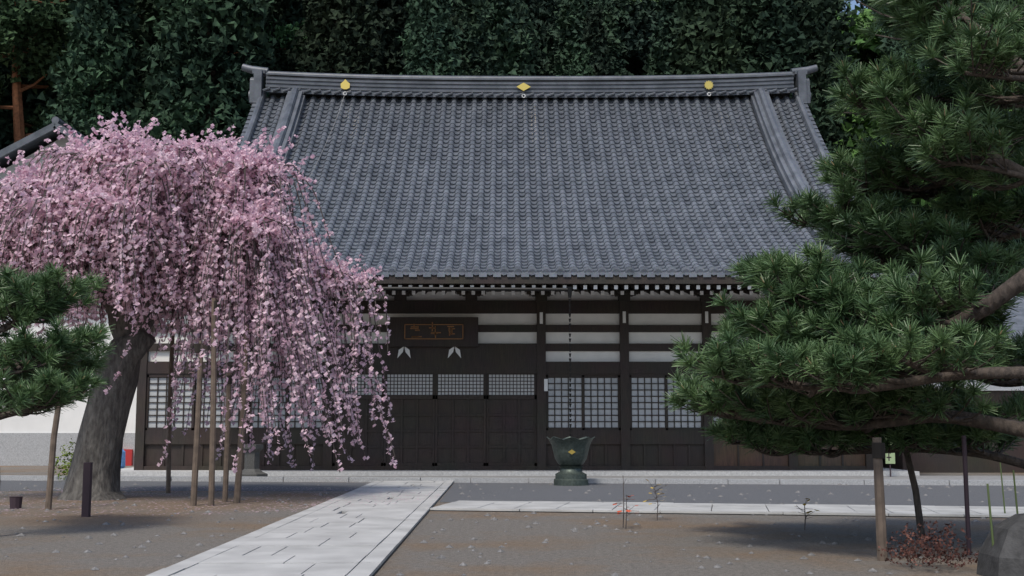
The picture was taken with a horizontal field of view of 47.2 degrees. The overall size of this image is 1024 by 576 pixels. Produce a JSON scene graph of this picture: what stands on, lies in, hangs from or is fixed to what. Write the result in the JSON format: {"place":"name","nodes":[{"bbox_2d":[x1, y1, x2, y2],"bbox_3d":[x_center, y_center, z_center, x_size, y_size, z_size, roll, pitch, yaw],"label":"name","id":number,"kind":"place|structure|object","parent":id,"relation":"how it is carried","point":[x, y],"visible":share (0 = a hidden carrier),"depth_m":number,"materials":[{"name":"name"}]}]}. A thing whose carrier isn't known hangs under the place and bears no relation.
{"place":"outdoors","nodes":[
{"label":"outdoors","id":0,"kind":"place"},
{"bbox_2d":[242,444,267,476],"bbox_3d":[-5.183,3.472,23.385,0.640,0.700,0.554,0,-7,0],"label":"stone pedestal","id":1,"kind":"object","parent":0,"point":[251,464],"visible":0.72,"depth_m":23.27,"materials":[{"name":"grey stone"}]},
{"bbox_2d":[0,0,1023,537],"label":"pine","id":2,"kind":"object","parent":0,"point":[888,288],"depth_m":9.91,"materials":[{"name":"green plant"}]},
{"bbox_2d":[3,5,1023,442],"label":"pine candles","id":3,"kind":"object","parent":2,"relation":"on","point":[771,259],"visible":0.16,"depth_m":9.83,"materials":[{"name":"green plant"}]},
{"bbox_2d":[0,466,1023,575],"bbox_3d":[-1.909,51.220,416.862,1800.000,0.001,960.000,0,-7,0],"label":"ground","id":4,"kind":"structure","parent":0,"point":[778,549],"depth_m":10.73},
{"bbox_2d":[0,135,74,260],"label":"wall","id":5,"kind":"structure","parent":4,"relation":"on","point":[61,142],"depth_m":36.89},
{"bbox_2d":[0,116,94,167],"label":"roof ridge","id":6,"kind":"structure","parent":5,"relation":"on","point":[32,147],"depth_m":36.93,"materials":[{"name":"grey tile"}]},
{"bbox_2d":[0,123,92,157],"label":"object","id":7,"kind":"structure","parent":6,"relation":"attached to","point":[26,140],"depth_m":36.03,"materials":[{"name":"grey tile"}]},
{"bbox_2d":[9,462,92,516],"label":"posts","id":8,"kind":"object","parent":4,"relation":"on","point":[15,501],"visible":1,"depth_m":13.53,"materials":[{"name":"grey"}]},
{"bbox_2d":[0,433,134,465],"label":"wall base","id":9,"kind":"object","parent":4,"relation":"on","point":[24,449],"depth_m":32.60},
{"bbox_2d":[0,308,136,432],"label":"white wall","id":10,"kind":"structure","parent":4,"relation":"on","point":[70,420],"depth_m":32.74,"materials":[{"name":"white paint"}]},
{"bbox_2d":[121,449,125,468],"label":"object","id":11,"kind":"object","parent":4,"relation":"on","point":[123,459],"visible":0.24,"depth_m":28.93,"materials":[{"name":"blue plastic"}]},
{"bbox_2d":[45,298,248,509],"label":"support poles","id":12,"kind":"object","parent":4,"relation":"on","point":[194,480],"visible":0.82,"depth_m":15.66,"materials":[{"name":"brown wood"}]},
{"bbox_2d":[0,111,397,500],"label":"cherry","id":13,"kind":"object","parent":4,"relation":"on","point":[256,209],"depth_m":16.52,"materials":[{"name":"pink plant"}]},
{"bbox_2d":[0,487,434,516],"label":"petals","id":14,"kind":"object","parent":4,"relation":"on","point":[201,499],"visible":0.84,"depth_m":16.17,"materials":[{"name":"pink plant"}]},
{"bbox_2d":[146,481,453,575],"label":"stone path","id":15,"kind":"structure","parent":4,"relation":"on","point":[365,535],"depth_m":10.32,"materials":[{"name":"grey stone"}]},
{"bbox_2d":[341,482,453,575],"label":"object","id":16,"kind":"object","parent":4,"relation":"on","point":[406,536],"visible":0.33,"depth_m":10.79,"materials":[{"name":"grey stone"}]},
{"bbox_2d":[0,483,1018,575],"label":"fallen leaves","id":17,"kind":"object","parent":4,"relation":"on","point":[574,529],"visible":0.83,"depth_m":11.49,"materials":[{"name":"beige plant"}]},
{"bbox_2d":[0,480,1023,506],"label":"gravel strip","id":18,"kind":"object","parent":4,"relation":"on","point":[848,494],"visible":0.67,"depth_m":18.95,"materials":[{"name":"grey gravel"}]},
{"bbox_2d":[54,438,75,479],"bbox_3d":[-8.510,3.353,22.907,0.928,0.850,0.918,0,-7,0],"label":"shrub","id":19,"kind":"object","parent":18,"relation":"on","point":[65,466],"visible":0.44,"depth_m":22.80,"materials":[{"name":"green plant"}]},
{"bbox_2d":[547,436,594,485],"bbox_3d":[1.063,3.121,21.184,0.890,0.870,0.890,0,-7,0],"label":"basin","id":20,"kind":"object","parent":18,"relation":"on","point":[570,473],"visible":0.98,"depth_m":20.95,"materials":[{"name":"green metal"}]},
{"bbox_2d":[0,475,1023,485],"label":"curb","id":21,"kind":"structure","parent":4,"relation":"on","point":[590,480],"depth_m":21.92,"materials":[{"name":"grey stone"}]},
{"bbox_2d":[121,467,919,475],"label":"platform","id":22,"kind":"structure","parent":4,"relation":"on","point":[133,472],"depth_m":25.27,"materials":[{"name":"grey stone"}]},
{"bbox_2d":[123,449,132,465],"bbox_3d":[-10.875,4.262,32.661,0.700,1.350,0.300,0,-7,0],"label":"red box","id":23,"kind":"object","parent":22,"relation":"on","point":[129,458],"visible":0.25,"depth_m":32.46,"materials":[{"name":"red"}]},
{"bbox_2d":[134,284,873,469],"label":"temple","id":24,"kind":"structure","parent":22,"relation":"on","point":[436,431],"depth_m":26.29,"materials":[{"name":"brown wood"}]},
{"bbox_2d":[404,322,462,338],"bbox_3d":[-1.749,0.956,26.269,1.320,0.385,0.015,0,-7,0],"label":"gold sign","id":25,"kind":"object","parent":24,"relation":"attached to","point":[417,328],"visible":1,"depth_m":26.26,"materials":[{"name":"brown metal"}]},
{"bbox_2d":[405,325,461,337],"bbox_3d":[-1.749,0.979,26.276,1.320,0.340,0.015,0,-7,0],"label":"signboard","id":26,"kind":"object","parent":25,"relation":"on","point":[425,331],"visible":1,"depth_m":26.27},
{"bbox_2d":[148,378,721,426],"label":"lattice windows","id":27,"kind":"structure","parent":24,"relation":"attached to","point":[550,405],"depth_m":26.30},
{"bbox_2d":[337,374,533,394],"bbox_3d":[-1.720,2.133,26.360,4.450,0.550,0.043,0,-7,0],"label":"lattice window","id":28,"kind":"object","parent":24,"relation":"attached to","point":[394,380],"visible":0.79,"depth_m":26.35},
{"bbox_2d":[265,97,876,283],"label":"roof underside","id":29,"kind":"structure","parent":24,"relation":"attached to","point":[558,279],"depth_m":23.77,"materials":[{"name":"brown wood"}]},
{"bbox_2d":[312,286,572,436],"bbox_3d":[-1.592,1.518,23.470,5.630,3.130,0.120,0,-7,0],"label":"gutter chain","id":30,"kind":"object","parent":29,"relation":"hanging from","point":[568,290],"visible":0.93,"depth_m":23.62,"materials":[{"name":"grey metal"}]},
{"bbox_2d":[235,64,916,276],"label":"roof tiles","id":31,"kind":"object","parent":29,"relation":"on","point":[555,176],"visible":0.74,"depth_m":29.86,"materials":[{"name":"grey tile"}]},
{"bbox_2d":[295,94,344,201],"bbox_3d":[-5.065,-3.063,28.689,0.035,5.702,7.595,-1,-7,6],"label":"roof wire","id":32,"kind":"object","parent":31,"relation":"on","point":[324,146],"visible":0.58,"depth_m":30.63,"materials":[{"name":"metal"}]},
{"bbox_2d":[341,79,712,90],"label":"roof crests","id":33,"kind":"object","parent":31,"relation":"attached to","point":[345,85],"visible":1,"depth_m":32.84,"materials":[{"name":"gold metal"}]},
{"bbox_2d":[714,435,864,465],"bbox_3d":[6.185,3.581,26.259,3.390,0.790,0.100,0,-7,0],"label":"temple plank","id":34,"kind":"object","parent":24,"relation":"attached to","point":[724,455],"visible":0.43,"depth_m":26.18,"materials":[{"name":"brown wood"}]},
{"bbox_2d":[614,480,625,527],"bbox_3d":[1.121,2.192,12.110,0.222,0.544,0.076,-6,-9,42],"label":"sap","id":35,"kind":"object","parent":4,"relation":"on","point":[623,503],"depth_m":12.05},
{"bbox_2d":[613,495,638,528],"bbox_3d":[1.159,2.272,11.928,0.292,0.341,0.292,0,-7,0],"label":"sapling","id":36,"kind":"object","parent":4,"relation":"on","point":[626,511],"depth_m":11.90,"materials":[{"name":"red plant"}]},
{"bbox_2d":[268,476,1023,481],"bbox_3d":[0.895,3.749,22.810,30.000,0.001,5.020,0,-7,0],"label":"stone curb","id":37,"kind":"structure","parent":4,"relation":"on","point":[868,477],"depth_m":24.39,"materials":[{"name":"grey stone"}]},
{"bbox_2d":[885,444,894,463],"bbox_3d":[7.989,3.361,24.813,0.200,0.700,0.020,0,-7,0],"label":"sign","id":38,"kind":"object","parent":37,"relation":"on","point":[892,458],"visible":0.36,"depth_m":24.77,"materials":[{"name":"green"}]},
{"bbox_2d":[643,479,665,520],"bbox_3d":[1.583,2.344,13.001,0.285,0.456,0.291,0,-7,0],"label":"sapling","id":39,"kind":"object","parent":4,"relation":"on","point":[656,498],"depth_m":12.99,"materials":[{"name":"plant"}]},
{"bbox_2d":[430,501,1023,517],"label":"stone path","id":40,"kind":"structure","parent":4,"relation":"on","point":[773,509],"depth_m":14.42,"materials":[{"name":"grey stone"}]},
{"bbox_2d":[795,498,818,529],"bbox_3d":[2.938,2.254,11.710,0.201,0.325,0.295,4,-8,-31],"label":"sapling","id":41,"kind":"object","parent":4,"relation":"on","point":[805,514],"depth_m":11.70,"materials":[{"name":"plant"}]},
{"bbox_2d":[872,437,887,560],"bbox_3d":[2.840,1.625,9.051,0.080,0.938,0.078,-3,-7,22],"label":"wooden post","id":42,"kind":"object","parent":4,"relation":"on","point":[881,530],"visible":0.92,"depth_m":9.02,"materials":[{"name":"wood"}]},
{"bbox_2d":[171,301,885,457],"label":"ropes","id":43,"kind":"object","parent":42,"relation":"attached to","point":[878,450],"visible":0.49,"depth_m":9.08,"materials":[{"name":"brown fabric"}]},
{"bbox_2d":[878,520,978,569],"bbox_3d":[3.011,1.836,8.475,0.713,0.336,0.705,0,-7,0],"label":"shrub","id":44,"kind":"object","parent":4,"relation":"on","point":[937,547],"visible":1,"depth_m":8.43,"materials":[{"name":"red plant"}]},
{"bbox_2d":[961,436,971,554],"bbox_3d":[3.661,1.667,9.450,0.035,0.950,0.035,0,-7,0],"label":"stake","id":45,"kind":"object","parent":4,"relation":"on","point":[966,490],"visible":0.9,"depth_m":9.44,"materials":[{"name":"brown wood"}]},
{"bbox_2d":[976,513,1023,575],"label":"rock","id":46,"kind":"object","parent":4,"relation":"on","point":[1003,555],"visible":0.94,"depth_m":7.88,"materials":[{"name":"grey stone"}]},
{"bbox_2d":[986,463,1018,545],"bbox_3d":[4.558,1.970,10.780,0.202,0.667,6.133,-3,-7,23],"label":"bamboo","id":47,"kind":"object","parent":4,"relation":"on","point":[990,517],"visible":0.6,"depth_m":9.64,"materials":[{"name":"green"}]},
{"bbox_2d":[275,92,761,390],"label":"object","id":48,"kind":"object","parent":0,"point":[407,350],"visible":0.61,"depth_m":24.66,"materials":[{"name":"white"}]},
{"bbox_2d":[236,24,971,192],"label":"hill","id":49,"kind":"structure","parent":0,"point":[632,70],"depth_m":72.66,"materials":[{"name":"green plant"}]},
{"bbox_2d":[0,0,58,149],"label":"tree","id":50,"kind":"object","parent":49,"relation":"on","point":[31,101],"visible":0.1,"depth_m":49.71,"materials":[{"name":"green plant"}]},
{"bbox_2d":[0,0,79,142],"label":"tree","id":51,"kind":"object","parent":49,"relation":"on","point":[34,34],"visible":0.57,"depth_m":46.92,"materials":[{"name":"green plant"}]},
{"bbox_2d":[52,0,90,96],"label":"tree","id":52,"kind":"object","parent":49,"relation":"on","point":[63,46],"visible":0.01,"depth_m":54.29,"materials":[{"name":"green plant"}]},
{"bbox_2d":[33,0,142,142],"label":"tree","id":53,"kind":"object","parent":49,"relation":"on","point":[98,82],"visible":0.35,"depth_m":44.64,"materials":[{"name":"green plant"}]},
{"bbox_2d":[66,0,197,141],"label":"tree","id":54,"kind":"object","parent":49,"relation":"on","point":[145,10],"visible":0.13,"depth_m":50.16,"materials":[{"name":"green plant"}]},
{"bbox_2d":[108,0,277,150],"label":"tree","id":55,"kind":"object","parent":49,"relation":"on","point":[210,83],"visible":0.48,"depth_m":43.91,"materials":[{"name":"green plant"}]},
{"bbox_2d":[144,0,324,121],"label":"tree","id":56,"kind":"object","parent":49,"relation":"on","point":[285,41],"visible":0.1,"depth_m":49.54,"materials":[{"name":"green plant"}]},
{"bbox_2d":[242,11,283,129],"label":"tree","id":57,"kind":"object","parent":49,"relation":"on","point":[278,63],"visible":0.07,"depth_m":49.42,"materials":[{"name":"green plant"}]},
{"bbox_2d":[252,0,306,71],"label":"tree","id":58,"kind":"object","parent":49,"relation":"on","point":[290,11],"visible":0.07,"depth_m":53.95,"materials":[{"name":"green plant"}]},
{"bbox_2d":[281,0,391,74],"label":"tree","id":59,"kind":"object","parent":49,"relation":"on","point":[341,27],"visible":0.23,"depth_m":46.28,"materials":[{"name":"green plant"}]},
{"bbox_2d":[360,0,411,74],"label":"tree","id":60,"kind":"object","parent":49,"relation":"on","point":[389,16],"visible":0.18,"depth_m":53.15,"materials":[{"name":"green plant"}]},
{"bbox_2d":[397,0,468,75],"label":"tree","id":61,"kind":"object","parent":49,"relation":"on","point":[426,24],"visible":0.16,"depth_m":44.56,"materials":[{"name":"green plant"}]},
{"bbox_2d":[425,0,469,74],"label":"tree","id":62,"kind":"object","parent":49,"relation":"on","point":[453,18],"visible":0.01,"depth_m":48.58,"materials":[{"name":"green plant"}]},
{"bbox_2d":[452,0,500,75],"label":"tree","id":63,"kind":"object","parent":49,"relation":"on","point":[470,14],"visible":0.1,"depth_m":52.45,"materials":[{"name":"green plant"}]},
{"bbox_2d":[478,0,548,75],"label":"tree","id":64,"kind":"object","parent":49,"relation":"on","point":[512,48],"visible":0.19,"depth_m":56.14,"materials":[{"name":"green plant"}]},
{"bbox_2d":[517,0,560,75],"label":"tree","id":65,"kind":"object","parent":49,"relation":"on","point":[543,17],"visible":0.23,"depth_m":60.09,"materials":[{"name":"green plant"}]},
{"bbox_2d":[547,0,594,75],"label":"tree","id":66,"kind":"object","parent":49,"relation":"on","point":[568,32],"visible":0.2,"depth_m":56.32,"materials":[{"name":"green plant"}]},
{"bbox_2d":[567,43,594,75],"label":"tree","id":67,"kind":"object","parent":49,"relation":"on","point":[580,55],"visible":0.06,"depth_m":45.25,"materials":[{"name":"green plant"}]},
{"bbox_2d":[582,5,614,75],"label":"tree","id":68,"kind":"object","parent":49,"relation":"on","point":[594,37],"visible":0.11,"depth_m":50.55,"materials":[{"name":"green plant"}]},
{"bbox_2d":[551,0,660,30],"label":"tree","id":69,"kind":"object","parent":49,"relation":"on","point":[657,3],"visible":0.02,"depth_m":63.63,"materials":[{"name":"green plant"}]},
{"bbox_2d":[587,0,633,75],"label":"tree","id":70,"kind":"object","parent":49,"relation":"on","point":[615,45],"visible":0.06,"depth_m":52.95,"materials":[{"name":"green plant"}]},
{"bbox_2d":[611,0,661,74],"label":"tree","id":71,"kind":"object","parent":49,"relation":"on","point":[634,32],"visible":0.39,"depth_m":62.45,"materials":[{"name":"green plant"}]},
{"bbox_2d":[623,0,650,72],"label":"tree","id":72,"kind":"object","parent":49,"relation":"on","point":[628,68],"depth_m":69.49,"materials":[{"name":"green plant"}]},
{"bbox_2d":[639,0,661,75],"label":"tree","id":73,"kind":"object","parent":49,"relation":"on","point":[648,50],"depth_m":63.25,"materials":[{"name":"green plant"}]},
{"bbox_2d":[640,0,688,75],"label":"tree","id":74,"kind":"object","parent":49,"relation":"on","point":[667,15],"visible":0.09,"depth_m":50.30,"materials":[{"name":"green plant"}]},
{"bbox_2d":[666,0,745,74],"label":"tree","id":75,"kind":"object","parent":49,"relation":"on","point":[705,35],"visible":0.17,"depth_m":44.59,"materials":[{"name":"green plant"}]},
{"bbox_2d":[723,0,843,157],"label":"tree","id":76,"kind":"object","parent":49,"relation":"on","point":[768,35],"visible":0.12,"depth_m":46.96,"materials":[{"name":"green plant"}]},
{"bbox_2d":[729,5,864,104],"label":"tree","id":77,"kind":"object","parent":49,"relation":"on","point":[859,40],"visible":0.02,"depth_m":53.58,"materials":[{"name":"green plant"}]},
{"bbox_2d":[768,0,880,200],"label":"tree","id":78,"kind":"object","parent":49,"relation":"on","point":[823,26],"visible":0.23,"depth_m":48.31,"materials":[{"name":"green plant"}]},
{"bbox_2d":[836,3,884,66],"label":"tree","id":79,"kind":"object","parent":49,"relation":"on","point":[871,45],"visible":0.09,"depth_m":55.62,"materials":[{"name":"green plant"}]},
{"bbox_2d":[856,0,899,66],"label":"tree","id":80,"kind":"object","parent":49,"relation":"on","point":[868,2],"visible":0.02,"depth_m":57.37,"materials":[{"name":"green plant"}]},
{"bbox_2d":[875,6,971,252],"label":"tree","id":81,"kind":"object","parent":49,"relation":"on","point":[888,46],"visible":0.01,"depth_m":50.40,"materials":[{"name":"green plant"}]},
{"bbox_2d":[833,59,1023,215],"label":"tree","id":82,"kind":"object","parent":49,"relation":"on","point":[858,132],"visible":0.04,"depth_m":46.13,"materials":[{"name":"green plant"}]},
{"bbox_2d":[928,0,1013,198],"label":"tree","id":83,"kind":"object","parent":49,"relation":"on","point":[1004,9],"visible":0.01,"depth_m":54.55,"materials":[{"name":"green plant"}]},
{"bbox_2d":[994,4,1023,268],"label":"tree","id":84,"kind":"object","parent":49,"relation":"on","point":[1022,238],"visible":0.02,"depth_m":45.92,"materials":[{"name":"green plant"}]},
{"bbox_2d":[840,0,865,14],"label":"sky","id":85,"kind":"structure","parent":0,"point":[853,2],"materials":[{"name":"blue"}]},
{"bbox_2d":[881,391,1023,472],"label":"wall","id":86,"kind":"structure","parent":0,"point":[934,463],"depth_m":27.26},
{"bbox_2d":[904,377,1023,390],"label":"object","id":87,"kind":"object","parent":86,"relation":"attached to","point":[992,388],"depth_m":27.41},
{"bbox_2d":[983,296,1023,338],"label":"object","id":88,"kind":"structure","parent":86,"relation":"on","point":[1018,320],"depth_m":28.92,"materials":[{"name":"white"}]}
]}

